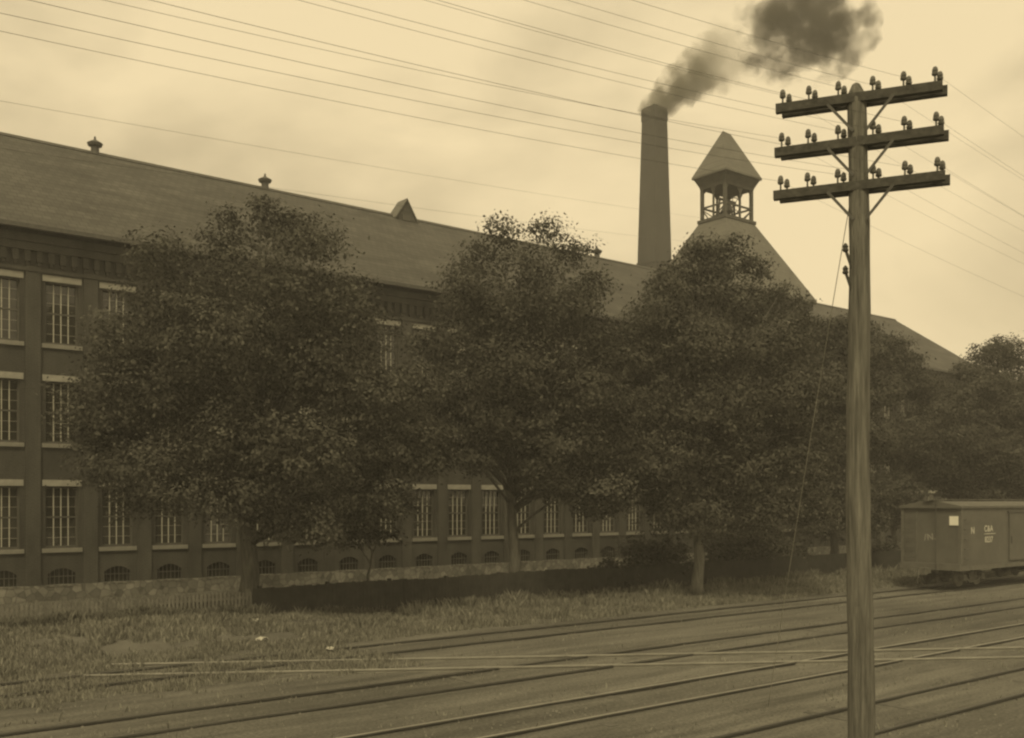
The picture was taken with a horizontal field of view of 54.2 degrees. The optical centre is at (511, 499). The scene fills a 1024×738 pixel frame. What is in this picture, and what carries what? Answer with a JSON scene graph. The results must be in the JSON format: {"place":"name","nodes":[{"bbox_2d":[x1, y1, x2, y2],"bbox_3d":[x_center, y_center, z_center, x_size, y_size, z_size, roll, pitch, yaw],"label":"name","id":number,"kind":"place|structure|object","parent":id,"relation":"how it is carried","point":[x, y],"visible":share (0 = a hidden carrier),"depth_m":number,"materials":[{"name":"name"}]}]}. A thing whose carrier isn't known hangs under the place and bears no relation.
{"place":"outdoors","nodes":[
{"label":"outdoors","id":0,"kind":"place"},
{"bbox_2d":[0,603,263,628],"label":"rank grass","id":1,"kind":"structure","parent":0,"point":[53,617],"depth_m":28.67,"materials":[{"name":"green plant"}]},
{"bbox_2d":[0,569,1023,737],"bbox_3d":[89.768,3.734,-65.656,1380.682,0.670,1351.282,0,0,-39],"label":"ground","id":2,"kind":"structure","parent":0,"point":[784,700],"depth_m":21.54,"materials":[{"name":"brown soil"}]},
{"bbox_2d":[0,589,251,618],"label":"picket fence","id":3,"kind":"object","parent":2,"relation":"on","point":[90,607],"visible":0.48,"depth_m":29.75,"materials":[{"name":"grey wood"}]},
{"bbox_2d":[0,639,424,712],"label":"grass over track","id":4,"kind":"structure","parent":2,"relation":"on","point":[294,652],"depth_m":22.74,"materials":[{"name":"green plant"}]},
{"bbox_2d":[32,192,468,604],"bbox_3d":[-8.495,-3.196,33.426,13.462,14.280,12.636,0,0,-39],"label":"broadleaf tree","id":5,"kind":"object","parent":2,"relation":"on","point":[242,458],"visible":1,"depth_m":31.12,"materials":[{"name":"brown plant"}]},
{"bbox_2d":[0,561,693,618],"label":"lawn","id":6,"kind":"structure","parent":2,"relation":"on","point":[141,596],"depth_m":39.18,"materials":[{"name":"green plant"}]},
{"bbox_2d":[312,482,415,580],"bbox_3d":[-5.590,1.626,36.166,3.234,4.896,3.536,0,0,-39],"label":"young tree","id":7,"kind":"object","parent":2,"relation":"on","point":[378,538],"visible":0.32,"depth_m":35.93,"materials":[{"name":"green plant"}]},
{"bbox_2d":[0,563,909,623],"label":"tall weeds","id":8,"kind":"object","parent":2,"relation":"on","point":[340,610],"visible":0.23,"depth_m":37.33,"materials":[{"name":"green plant"}]},
{"bbox_2d":[0,132,983,603],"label":"brick mill","id":9,"kind":"object","parent":2,"relation":"on","point":[64,220],"visible":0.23,"depth_m":44.92,"materials":[{"name":"brick"}]},
{"bbox_2d":[0,571,19,588],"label":"basement window","id":10,"kind":"structure","parent":9,"relation":"in","point":[7,579],"depth_m":38.90,"materials":[{"name":"black glass"}]},
{"bbox_2d":[0,479,23,553],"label":"window","id":11,"kind":"structure","parent":9,"relation":"in","point":[9,488],"depth_m":38.96,"materials":[{"name":"glass"}]},
{"bbox_2d":[0,371,23,446],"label":"window","id":12,"kind":"structure","parent":9,"relation":"in","point":[9,388],"depth_m":38.96,"materials":[{"name":"glass"}]},
{"bbox_2d":[0,269,23,345],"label":"window","id":13,"kind":"structure","parent":9,"relation":"in","point":[9,288],"depth_m":38.96,"materials":[{"name":"glass"}]},
{"bbox_2d":[42,480,82,552],"bbox_3d":[-18.061,0.645,40.084,1.520,2.890,0.329,0,0,-39],"label":"window","id":14,"kind":"structure","parent":9,"relation":"in","point":[61,501],"depth_m":40.15,"materials":[{"name":"glass"}]},
{"bbox_2d":[42,374,82,448],"bbox_3d":[-18.048,-3.525,40.069,1.520,2.890,0.290,0,0,-39],"label":"window","id":15,"kind":"structure","parent":9,"relation":"in","point":[50,442],"depth_m":40.02,"materials":[{"name":"glass"}]},
{"bbox_2d":[42,274,82,350],"bbox_3d":[-18.052,-7.475,40.073,1.520,2.890,0.301,0,0,-39],"label":"window","id":16,"kind":"structure","parent":9,"relation":"in","point":[60,301],"depth_m":40.13,"materials":[{"name":"glass"}]},
{"bbox_2d":[47,568,78,586],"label":"basement window","id":17,"kind":"structure","parent":9,"relation":"in","point":[62,576],"depth_m":40.12,"materials":[{"name":"black glass"}]},
{"bbox_2d":[99,379,132,447],"bbox_3d":[-16.355,-3.525,41.426,1.520,2.890,0.290,0,0,-39],"label":"window","id":18,"kind":"structure","parent":9,"relation":"in","point":[105,379],"depth_m":41.52,"materials":[{"name":"glass"}]},
{"bbox_2d":[99,282,135,353],"bbox_3d":[-16.359,-7.475,41.431,1.520,2.890,0.304,0,0,-39],"label":"window","id":19,"kind":"structure","parent":9,"relation":"in","point":[112,301],"depth_m":41.42,"materials":[{"name":"glass"}]},
{"bbox_2d":[99,480,136,550],"bbox_3d":[-16.355,0.645,41.426,1.520,2.890,0.290,0,0,-39],"label":"window","id":20,"kind":"structure","parent":9,"relation":"in","point":[119,535],"depth_m":41.47,"materials":[{"name":"glass"}]},
{"bbox_2d":[103,566,133,583],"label":"basement window","id":21,"kind":"structure","parent":9,"relation":"in","point":[116,574],"depth_m":41.48,"materials":[{"name":"black glass"}]},
{"bbox_2d":[152,386,182,449],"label":"window","id":22,"kind":"structure","parent":9,"relation":"in","point":[173,386],"depth_m":42.94,"materials":[{"name":"glass"}]},
{"bbox_2d":[152,289,186,358],"bbox_3d":[-14.673,-7.475,42.797,1.520,2.890,0.325,0,0,-39],"label":"window","id":23,"kind":"structure","parent":9,"relation":"in","point":[153,289],"depth_m":42.61,"materials":[{"name":"glass"}]},
{"bbox_2d":[152,481,187,549],"bbox_3d":[-14.662,0.645,42.783,1.520,2.890,0.290,0,0,-39],"label":"window","id":24,"kind":"structure","parent":9,"relation":"in","point":[169,535],"depth_m":42.84,"materials":[{"name":"glass"}]},
{"bbox_2d":[157,564,184,580],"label":"basement window","id":25,"kind":"structure","parent":9,"relation":"in","point":[167,572],"depth_m":42.86,"materials":[{"name":"black glass"}]},
{"bbox_2d":[202,493,235,547],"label":"window","id":26,"kind":"structure","parent":9,"relation":"in","point":[213,535],"depth_m":44.20,"materials":[{"name":"glass"}]},
{"bbox_2d":[207,562,232,578],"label":"basement window","id":27,"kind":"structure","parent":9,"relation":"in","point":[217,569],"depth_m":44.20,"materials":[{"name":"black glass"}]},
{"bbox_2d":[254,484,280,545],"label":"window","id":28,"kind":"structure","parent":9,"relation":"in","point":[273,542],"depth_m":45.59,"materials":[{"name":"glass"}]},
{"bbox_2d":[259,560,277,575],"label":"basement window","id":29,"kind":"structure","parent":9,"relation":"in","point":[266,568],"depth_m":45.62,"materials":[{"name":"black glass"}]},
{"bbox_2d":[294,397,318,434],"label":"window","id":30,"kind":"structure","parent":9,"relation":"in","point":[305,413],"depth_m":46.94,"materials":[{"name":"glass"}]},
{"bbox_2d":[293,488,320,544],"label":"window","id":31,"kind":"structure","parent":9,"relation":"in","point":[297,543],"depth_m":46.92,"materials":[{"name":"glass"}]},
{"bbox_2d":[298,558,320,573],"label":"basement window","id":32,"kind":"structure","parent":9,"relation":"in","point":[305,566],"depth_m":46.93,"materials":[{"name":"black glass"}]},
{"bbox_2d":[337,412,356,442],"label":"window","id":33,"kind":"structure","parent":9,"relation":"in","point":[342,412],"depth_m":48.25,"materials":[{"name":"glass"}]},
{"bbox_2d":[338,315,358,370],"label":"window","id":34,"kind":"structure","parent":9,"relation":"in","point":[344,315],"depth_m":48.44,"materials":[{"name":"glass"}]},
{"bbox_2d":[335,484,363,543],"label":"window","id":35,"kind":"structure","parent":9,"relation":"in","point":[343,484],"depth_m":48.30,"materials":[{"name":"glass"}]},
{"bbox_2d":[339,557,361,571],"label":"basement window","id":36,"kind":"structure","parent":9,"relation":"in","point":[347,564],"depth_m":48.27,"materials":[{"name":"black glass"}]},
{"bbox_2d":[375,318,400,377],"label":"window","id":37,"kind":"structure","parent":9,"relation":"in","point":[391,355],"depth_m":49.75,"materials":[{"name":"glass"}]},
{"bbox_2d":[375,484,401,542],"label":"window","id":38,"kind":"structure","parent":9,"relation":"in","point":[395,523],"depth_m":49.70,"materials":[{"name":"glass"}]},
{"bbox_2d":[379,555,399,569],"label":"basement window","id":39,"kind":"structure","parent":9,"relation":"in","point":[387,562],"depth_m":49.66,"materials":[{"name":"black glass"}]},
{"bbox_2d":[412,323,436,380],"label":"window","id":40,"kind":"structure","parent":9,"relation":"in","point":[420,326],"depth_m":50.94,"materials":[{"name":"glass"}]},
{"bbox_2d":[412,484,437,541],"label":"window","id":41,"kind":"structure","parent":9,"relation":"in","point":[424,530],"depth_m":51.09,"materials":[{"name":"glass"}]},
{"bbox_2d":[416,554,435,567],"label":"basement window","id":42,"kind":"structure","parent":9,"relation":"in","point":[423,560],"depth_m":51.00,"materials":[{"name":"black glass"}]},
{"bbox_2d":[449,415,466,459],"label":"window","id":43,"kind":"structure","parent":9,"relation":"in","point":[463,415],"depth_m":52.43,"materials":[{"name":"glass"}]},
{"bbox_2d":[447,328,470,384],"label":"window","id":44,"kind":"structure","parent":9,"relation":"in","point":[450,328],"depth_m":52.43,"materials":[{"name":"glass"}]},
{"bbox_2d":[447,485,471,539],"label":"window","id":45,"kind":"structure","parent":9,"relation":"in","point":[457,498],"depth_m":52.36,"materials":[{"name":"glass"}]},
{"bbox_2d":[451,552,469,565],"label":"basement window","id":46,"kind":"structure","parent":9,"relation":"in","point":[457,559],"depth_m":52.35,"materials":[{"name":"black glass"}]},
{"bbox_2d":[481,485,503,538],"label":"window","id":47,"kind":"structure","parent":9,"relation":"in","point":[490,494],"depth_m":53.76,"materials":[{"name":"glass"}]},
{"bbox_2d":[483,551,502,564],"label":"basement window","id":48,"kind":"structure","parent":9,"relation":"in","point":[490,557],"depth_m":53.74,"materials":[{"name":"black glass"}]},
{"bbox_2d":[516,487,534,537],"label":"window","id":49,"kind":"structure","parent":9,"relation":"in","point":[524,532],"depth_m":55.21,"materials":[{"name":"glass"}]},
{"bbox_2d":[520,550,532,562],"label":"basement window","id":50,"kind":"structure","parent":9,"relation":"in","point":[524,555],"depth_m":55.17,"materials":[{"name":"black glass"}]},
{"bbox_2d":[543,493,563,536],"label":"window","id":51,"kind":"structure","parent":9,"relation":"in","point":[551,515],"depth_m":56.48,"materials":[{"name":"glass"}]},
{"bbox_2d":[546,549,562,561],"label":"basement window","id":52,"kind":"structure","parent":9,"relation":"in","point":[552,554],"depth_m":56.45,"materials":[{"name":"black glass"}]},
{"bbox_2d":[572,345,587,378],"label":"window","id":53,"kind":"structure","parent":9,"relation":"in","point":[573,345],"depth_m":57.71,"materials":[{"name":"glass"}]},
{"bbox_2d":[572,487,591,536],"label":"window","id":54,"kind":"structure","parent":9,"relation":"in","point":[581,528],"depth_m":57.78,"materials":[{"name":"glass"}]},
{"bbox_2d":[575,547,590,559],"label":"basement window","id":55,"kind":"structure","parent":9,"relation":"in","point":[580,553],"depth_m":57.79,"materials":[{"name":"black glass"}]},
{"bbox_2d":[600,504,618,535],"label":"window","id":56,"kind":"structure","parent":9,"relation":"in","point":[606,526],"depth_m":59.21,"materials":[{"name":"glass"}]},
{"bbox_2d":[602,546,617,558],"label":"basement window","id":57,"kind":"structure","parent":9,"relation":"in","point":[610,550],"depth_m":59.19,"materials":[{"name":"black glass"}]},
{"bbox_2d":[626,487,643,534],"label":"window","id":58,"kind":"structure","parent":9,"relation":"in","point":[631,528],"depth_m":60.49,"materials":[{"name":"glass"}]},
{"bbox_2d":[651,488,667,533],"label":"window","id":59,"kind":"structure","parent":9,"relation":"in","point":[653,488],"depth_m":61.74,"materials":[{"name":"glass"}]},
{"bbox_2d":[820,538,829,547],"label":"basement window","id":60,"kind":"structure","parent":9,"relation":"in","point":[823,543],"depth_m":72.77,"materials":[{"name":"grey glass"}]},
{"bbox_2d":[838,537,845,546],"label":"basement window","id":61,"kind":"structure","parent":9,"relation":"in","point":[840,540],"depth_m":74.12,"materials":[{"name":"grey glass"}]},
{"bbox_2d":[884,403,889,421],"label":"window","id":62,"kind":"structure","parent":9,"relation":"in","point":[885,414],"depth_m":78.13,"materials":[{"name":"glass"}]},
{"bbox_2d":[885,535,890,542],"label":"basement window","id":63,"kind":"structure","parent":9,"relation":"in","point":[888,537],"depth_m":78.24,"materials":[{"name":"grey glass"}]},
{"bbox_2d":[899,400,905,419],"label":"window","id":64,"kind":"structure","parent":9,"relation":"in","point":[903,400],"depth_m":79.65,"materials":[{"name":"glass"}]},
{"bbox_2d":[928,490,935,500],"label":"window","id":65,"kind":"structure","parent":9,"relation":"in","point":[932,493],"depth_m":82.28,"materials":[{"name":"glass"}]},
{"bbox_2d":[0,569,1023,678],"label":"grass","id":66,"kind":"structure","parent":2,"relation":"on","point":[349,624],"depth_m":29.65,"materials":[{"name":"green plant"}]},
{"bbox_2d":[0,597,1023,737],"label":"railway track","id":67,"kind":"structure","parent":2,"relation":"on","point":[478,684],"depth_m":21.56,"materials":[{"name":"steel"},{"name":"timber"}]},
{"bbox_2d":[0,576,1023,697],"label":"railway track","id":68,"kind":"structure","parent":2,"relation":"on","point":[116,684],"depth_m":29.84,"materials":[{"name":"steel"},{"name":"timber"}]},
{"bbox_2d":[899,497,1023,585],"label":"boxcar","id":69,"kind":"object","parent":68,"relation":"on","point":[959,541],"visible":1,"depth_m":44.52,"materials":[{"name":"paint"}]},
{"bbox_2d":[1007,511,1023,559],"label":"door","id":70,"kind":"structure","parent":69,"relation":"in","point":[1016,518],"depth_m":46.20,"materials":[{"name":"paint"}]},
{"bbox_2d":[4,579,1022,737],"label":"weeds","id":71,"kind":"object","parent":2,"relation":"on","point":[461,709],"visible":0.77,"depth_m":22.10,"materials":[{"name":"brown plant"}]},
{"bbox_2d":[393,208,683,572],"bbox_3d":[0.674,-3.667,39.688,11.450,15.496,10.633,0,0,-39],"label":"broadleaf tree","id":72,"kind":"object","parent":2,"relation":"on","point":[507,432],"visible":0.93,"depth_m":37.88,"materials":[{"name":"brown plant"}]},
{"bbox_2d":[84,647,1023,677],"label":"crossing track","id":73,"kind":"structure","parent":2,"relation":"on","point":[643,665],"depth_m":24.46,"materials":[{"name":"steel"},{"name":"timber"}]},
{"bbox_2d":[252,550,900,613],"bbox_3d":[12.100,3.492,48.532,52.422,1.475,0.175,0,0,-39],"label":"board fence","id":74,"kind":"object","parent":2,"relation":"on","point":[391,593],"visible":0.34,"depth_m":39.02,"materials":[{"name":"wood"}]},
{"bbox_2d":[587,548,651,587],"bbox_3d":[4.268,3.086,43.480,2.790,1.957,3.125,0,0,-39],"label":"shrub","id":75,"kind":"object","parent":2,"relation":"on","point":[608,564],"visible":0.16,"depth_m":43.30,"materials":[{"name":"green plant"}]},
{"bbox_2d":[636,104,671,269],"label":"smokestack","id":76,"kind":"object","parent":2,"relation":"on","point":[654,250],"visible":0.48,"depth_m":106.52,"materials":[{"name":"brick"}]},
{"bbox_2d":[395,564,917,615],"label":"grass tufts","id":77,"kind":"object","parent":2,"relation":"on","point":[423,608],"visible":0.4,"depth_m":39.05,"materials":[{"name":"green plant"}]},
{"bbox_2d":[603,519,709,574],"bbox_3d":[6.174,2.455,45.554,5.207,3.168,4.045,0,0,-39],"label":"shrub","id":78,"kind":"object","parent":2,"relation":"on","point":[653,552],"visible":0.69,"depth_m":45.21,"materials":[{"name":"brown plant"}]},
{"bbox_2d":[338,623,1023,737],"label":"railway track","id":79,"kind":"structure","parent":2,"relation":"on","point":[537,728],"depth_m":20.16,"materials":[{"name":"steel"},{"name":"timber"}]},
{"bbox_2d":[575,228,846,594],"bbox_3d":[8.325,-3.617,41.245,11.548,15.252,8.952,0,0,4],"label":"broadleaf tree","id":80,"kind":"object","parent":2,"relation":"on","point":[702,420],"visible":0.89,"depth_m":39.55,"materials":[{"name":"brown plant"}]},
{"bbox_2d":[653,131,816,560],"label":"bell tower","id":81,"kind":"structure","parent":2,"relation":"on","point":[727,186],"depth_m":66.93,"materials":[{"name":"brick"}]},
{"bbox_2d":[0,148,678,240],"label":"line wire","id":82,"kind":"object","parent":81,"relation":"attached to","point":[284,189],"visible":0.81,"depth_m":26.97,"materials":[{"name":"metal"}]},
{"bbox_2d":[3,101,730,221],"bbox_3d":[-2.318,-11.629,35.253,0.006,12.808,68.006,0,0,29],"label":"line wire","id":83,"kind":"object","parent":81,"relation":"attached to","point":[304,154],"visible":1,"depth_m":27.85,"materials":[{"name":"metal"}]},
{"bbox_2d":[782,488,795,531],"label":"window","id":84,"kind":"structure","parent":81,"relation":"in","point":[784,488],"depth_m":65.94,"materials":[{"name":"glass"}]},
{"bbox_2d":[683,521,814,575],"bbox_3d":[11.906,2.448,49.877,6.695,3.163,6.076,0,0,-39],"label":"shrub","id":85,"kind":"object","parent":2,"relation":"on","point":[733,549],"visible":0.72,"depth_m":49.30,"materials":[{"name":"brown plant"}]},
{"bbox_2d":[761,311,917,553],"bbox_3d":[17.799,-3.104,54.451,7.873,14.485,7.698,0,0,-39],"label":"broadleaf tree","id":86,"kind":"object","parent":2,"relation":"on","point":[838,333],"visible":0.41,"depth_m":53.40,"materials":[{"name":"green plant"}]},
{"bbox_2d":[773,66,949,737],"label":"telegraph pole","id":87,"kind":"object","parent":2,"relation":"on","point":[859,187],"visible":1,"depth_m":12.88,"materials":[{"name":"brown wood"}]},
{"bbox_2d":[2,31,775,180],"bbox_3d":[-11.999,-3.767,0.747,40.000,1.182,0.003,0,0,-39],"label":"telegraph wire","id":88,"kind":"object","parent":87,"relation":"attached to","point":[356,105],"visible":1,"depth_m":9.16,"materials":[{"name":"metal"}]},
{"bbox_2d":[1,13,830,173],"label":"telegraph wire","id":89,"kind":"object","parent":87,"relation":"attached to","point":[374,92],"visible":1,"depth_m":8.50,"materials":[{"name":"metal"}]},
{"bbox_2d":[105,0,776,137],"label":"telegraph wire","id":90,"kind":"object","parent":87,"relation":"attached to","point":[410,68],"visible":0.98,"depth_m":9.52,"materials":[{"name":"metal"}]},
{"bbox_2d":[30,0,875,173],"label":"telegraph wire","id":91,"kind":"object","parent":87,"relation":"attached to","point":[407,85],"visible":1,"depth_m":8.32,"materials":[{"name":"metal"}]},
{"bbox_2d":[152,0,898,165],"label":"telegraph wire","id":92,"kind":"object","parent":87,"relation":"attached to","point":[488,81],"visible":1,"depth_m":8.43,"materials":[{"name":"metal"}]},
{"bbox_2d":[300,0,831,129],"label":"telegraph wire","id":93,"kind":"object","parent":87,"relation":"attached to","point":[547,64],"visible":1,"depth_m":9.76,"materials":[{"name":"metal"}]},
{"bbox_2d":[426,0,779,94],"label":"telegraph wire","id":94,"kind":"object","parent":87,"relation":"attached to","point":[592,46],"visible":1,"depth_m":11.02,"materials":[{"name":"metal"}]},
{"bbox_2d":[333,0,875,129],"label":"telegraph wire","id":95,"kind":"object","parent":87,"relation":"attached to","point":[578,63],"visible":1,"depth_m":9.66,"materials":[{"name":"metal"}]},
{"bbox_2d":[439,0,902,121],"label":"telegraph wire","id":96,"kind":"object","parent":87,"relation":"attached to","point":[647,58],"visible":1,"depth_m":9.69,"materials":[{"name":"metal"}]},
{"bbox_2d":[525,0,836,86],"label":"telegraph wire","id":97,"kind":"object","parent":87,"relation":"attached to","point":[668,41],"visible":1,"depth_m":11.00,"materials":[{"name":"metal"}]},
{"bbox_2d":[568,0,874,85],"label":"telegraph wire","id":98,"kind":"object","parent":87,"relation":"attached to","point":[713,42],"visible":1,"depth_m":10.87,"materials":[{"name":"metal"}]},
{"bbox_2d":[633,0,900,76],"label":"telegraph wire","id":99,"kind":"object","parent":87,"relation":"attached to","point":[758,37],"visible":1,"depth_m":10.86,"materials":[{"name":"metal"}]},
{"bbox_2d":[768,208,848,705],"bbox_3d":[4.689,0.010,16.196,0.010,7.986,6.236,0,0,5],"label":"guy wire","id":100,"kind":"object","parent":87,"relation":"attached to","point":[809,442],"visible":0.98,"depth_m":15.44,"materials":[{"name":"grey metal"}]},
{"bbox_2d":[790,186,1021,295],"bbox_3d":[21.253,-3.638,27.508,45.000,1.202,0.002,0,0,-39],"label":"telegraph wire","id":101,"kind":"object","parent":87,"relation":"attached to","point":[924,251],"visible":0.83,"depth_m":15.76,"materials":[{"name":"metal"}]},
{"bbox_2d":[710,667,1023,737],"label":"railway track","id":102,"kind":"structure","parent":2,"relation":"on","point":[831,711],"depth_m":18.81,"materials":[{"name":"steel"},{"name":"timber"}]},
{"bbox_2d":[871,538,900,552],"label":"wall","id":103,"kind":"structure","parent":2,"relation":"on","point":[879,547],"depth_m":57.80,"materials":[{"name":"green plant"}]},
{"bbox_2d":[870,330,983,544],"bbox_3d":[24.679,-3.180,61.725,7.723,14.644,8.029,0,0,-39],"label":"broadleaf tree","id":104,"kind":"object","parent":2,"relation":"on","point":[927,448],"visible":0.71,"depth_m":60.55,"materials":[{"name":"green plant"}]},
{"bbox_2d":[910,330,1023,500],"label":"broadleaf tree","id":105,"kind":"object","parent":2,"relation":"on","point":[989,393],"visible":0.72,"depth_m":62.57,"materials":[{"name":"green plant"}]},
{"bbox_2d":[0,0,1023,377],"label":"sky","id":106,"kind":"structure","parent":0,"point":[977,46],"materials":[{"name":"beige"}]}
]}

